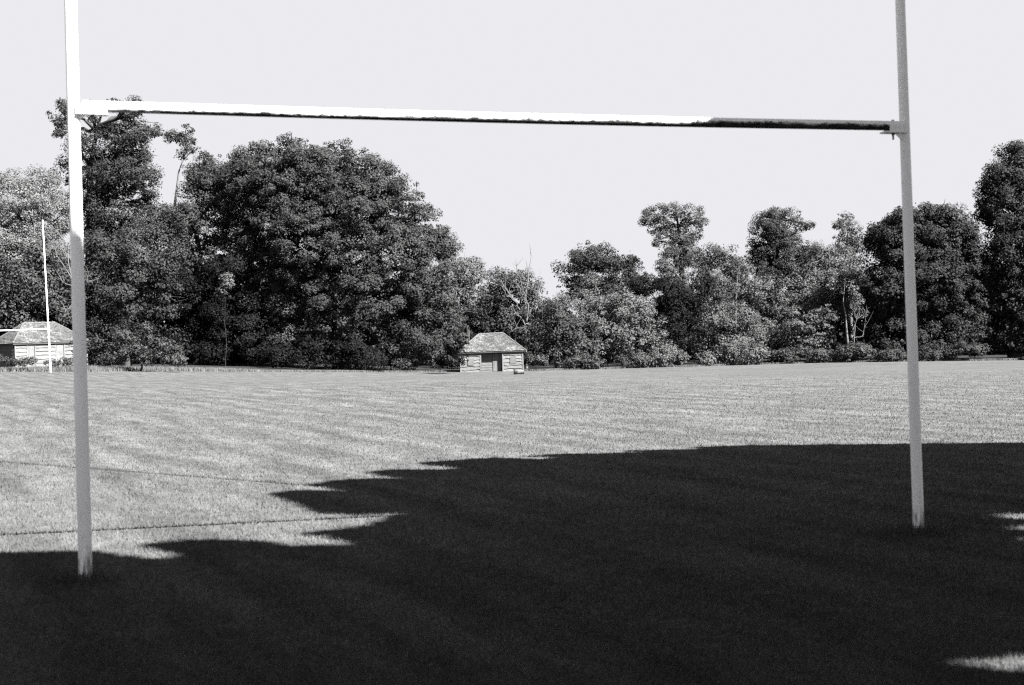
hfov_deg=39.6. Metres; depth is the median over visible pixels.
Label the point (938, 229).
broadleaf tree
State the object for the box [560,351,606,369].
bramble bush
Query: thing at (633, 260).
broadleaf tree
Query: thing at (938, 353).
bramble bush
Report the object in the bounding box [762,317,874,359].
bush
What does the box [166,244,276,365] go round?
bush
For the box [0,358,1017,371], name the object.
rough grass
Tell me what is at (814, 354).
bramble bush
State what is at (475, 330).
woodland
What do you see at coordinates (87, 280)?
dead tree
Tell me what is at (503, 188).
sky
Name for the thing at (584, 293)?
broadleaf tree
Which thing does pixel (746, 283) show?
broadleaf tree
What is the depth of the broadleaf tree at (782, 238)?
160.04 m
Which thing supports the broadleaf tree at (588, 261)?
on the field
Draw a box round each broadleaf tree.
[0,163,69,328]
[0,235,84,329]
[44,95,166,364]
[66,221,199,365]
[138,150,265,363]
[161,123,202,349]
[215,132,469,368]
[439,253,495,340]
[474,266,555,346]
[542,272,601,357]
[550,240,636,354]
[615,254,644,351]
[626,269,719,364]
[637,201,709,362]
[688,242,760,362]
[721,274,759,334]
[744,205,815,359]
[744,271,828,347]
[786,239,866,359]
[831,210,865,345]
[839,279,868,343]
[854,201,998,358]
[968,139,1023,357]
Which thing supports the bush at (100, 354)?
on the field
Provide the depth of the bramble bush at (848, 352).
141.93 m
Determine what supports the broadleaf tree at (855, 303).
on the field
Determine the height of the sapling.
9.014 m
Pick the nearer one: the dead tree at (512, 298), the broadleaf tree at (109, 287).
the broadleaf tree at (109, 287)
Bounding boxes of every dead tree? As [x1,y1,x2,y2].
[45,211,96,317]
[501,244,548,368]
[848,300,869,343]
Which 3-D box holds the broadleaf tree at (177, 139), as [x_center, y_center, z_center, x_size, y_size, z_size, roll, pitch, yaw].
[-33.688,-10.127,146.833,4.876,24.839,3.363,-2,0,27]
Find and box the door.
[492,353,501,370]
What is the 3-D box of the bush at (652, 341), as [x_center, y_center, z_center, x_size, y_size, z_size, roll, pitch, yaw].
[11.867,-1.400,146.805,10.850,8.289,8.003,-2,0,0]
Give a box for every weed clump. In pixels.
[0,354,37,367]
[43,357,72,365]
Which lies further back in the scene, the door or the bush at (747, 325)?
the bush at (747, 325)
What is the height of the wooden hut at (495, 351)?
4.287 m
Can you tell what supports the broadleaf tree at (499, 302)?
on the field
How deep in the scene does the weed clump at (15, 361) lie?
103.15 m
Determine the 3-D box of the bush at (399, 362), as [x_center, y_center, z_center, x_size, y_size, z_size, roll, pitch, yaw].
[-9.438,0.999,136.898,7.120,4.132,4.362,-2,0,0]
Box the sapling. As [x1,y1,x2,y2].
[215,272,234,367]
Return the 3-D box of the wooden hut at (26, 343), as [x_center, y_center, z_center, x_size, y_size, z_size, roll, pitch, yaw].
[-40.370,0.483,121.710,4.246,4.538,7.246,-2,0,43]
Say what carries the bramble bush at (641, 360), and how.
on the field
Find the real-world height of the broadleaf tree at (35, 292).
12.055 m
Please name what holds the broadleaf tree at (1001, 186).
on the field
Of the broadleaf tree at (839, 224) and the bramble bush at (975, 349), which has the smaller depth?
the bramble bush at (975, 349)
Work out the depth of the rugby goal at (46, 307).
100.96 m
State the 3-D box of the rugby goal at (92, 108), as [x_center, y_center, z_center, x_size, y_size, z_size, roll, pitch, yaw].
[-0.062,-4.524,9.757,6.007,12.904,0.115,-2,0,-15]
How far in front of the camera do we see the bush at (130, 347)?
106.67 m
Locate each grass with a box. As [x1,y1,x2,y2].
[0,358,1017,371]
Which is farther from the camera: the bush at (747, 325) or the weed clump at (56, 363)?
the bush at (747, 325)
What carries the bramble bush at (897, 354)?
on the field
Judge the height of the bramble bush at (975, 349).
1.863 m
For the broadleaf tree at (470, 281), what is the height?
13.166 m
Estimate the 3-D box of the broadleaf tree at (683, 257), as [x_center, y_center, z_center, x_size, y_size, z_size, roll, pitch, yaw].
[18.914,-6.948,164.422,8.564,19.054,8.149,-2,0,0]
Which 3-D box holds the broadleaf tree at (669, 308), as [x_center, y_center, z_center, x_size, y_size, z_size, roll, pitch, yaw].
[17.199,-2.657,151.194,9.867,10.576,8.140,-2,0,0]
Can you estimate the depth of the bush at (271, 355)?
133.16 m
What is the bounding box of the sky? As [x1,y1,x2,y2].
[0,0,1023,340]
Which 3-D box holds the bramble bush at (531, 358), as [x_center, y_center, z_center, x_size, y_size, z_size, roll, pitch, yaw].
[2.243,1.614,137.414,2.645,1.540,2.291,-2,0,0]
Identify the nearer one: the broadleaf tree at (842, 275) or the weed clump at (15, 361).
the weed clump at (15, 361)
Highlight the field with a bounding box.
[0,326,1023,684]
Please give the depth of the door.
137.02 m
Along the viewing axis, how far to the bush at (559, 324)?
141.50 m
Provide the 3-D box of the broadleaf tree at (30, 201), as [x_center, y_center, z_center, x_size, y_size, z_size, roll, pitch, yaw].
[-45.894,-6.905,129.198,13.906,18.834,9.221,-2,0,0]
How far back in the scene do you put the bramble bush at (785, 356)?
142.94 m
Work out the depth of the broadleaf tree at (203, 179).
140.71 m
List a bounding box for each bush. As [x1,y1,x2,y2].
[68,315,194,366]
[103,321,188,370]
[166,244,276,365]
[257,332,468,371]
[383,333,444,370]
[522,295,594,367]
[523,352,548,366]
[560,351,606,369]
[575,288,678,367]
[613,349,659,367]
[648,345,688,366]
[682,297,769,362]
[693,351,731,364]
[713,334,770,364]
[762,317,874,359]
[766,346,798,363]
[778,303,842,349]
[795,344,837,361]
[833,341,878,361]
[870,347,906,360]
[918,343,956,359]
[943,340,990,358]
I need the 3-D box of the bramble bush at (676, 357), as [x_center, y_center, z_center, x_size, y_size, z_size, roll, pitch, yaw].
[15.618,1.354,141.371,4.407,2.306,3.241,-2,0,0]
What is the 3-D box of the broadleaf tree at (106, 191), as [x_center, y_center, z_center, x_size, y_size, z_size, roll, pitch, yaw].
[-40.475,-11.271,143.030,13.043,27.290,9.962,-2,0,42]
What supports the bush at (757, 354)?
on the field
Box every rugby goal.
[0,220,51,371]
[64,0,924,579]
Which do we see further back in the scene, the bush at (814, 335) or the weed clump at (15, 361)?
the bush at (814, 335)
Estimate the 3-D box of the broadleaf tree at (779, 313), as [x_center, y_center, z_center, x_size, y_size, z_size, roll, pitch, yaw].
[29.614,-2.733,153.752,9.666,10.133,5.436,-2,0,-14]
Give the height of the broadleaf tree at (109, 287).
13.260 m
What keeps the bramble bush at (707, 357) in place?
on the field
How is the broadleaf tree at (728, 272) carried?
on the field
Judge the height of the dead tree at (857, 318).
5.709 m
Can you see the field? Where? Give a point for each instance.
(36, 384)
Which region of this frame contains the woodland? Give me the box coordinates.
[0,249,1022,365]
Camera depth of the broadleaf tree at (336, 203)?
136.28 m
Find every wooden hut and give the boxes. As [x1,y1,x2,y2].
[0,321,89,367]
[458,332,525,371]

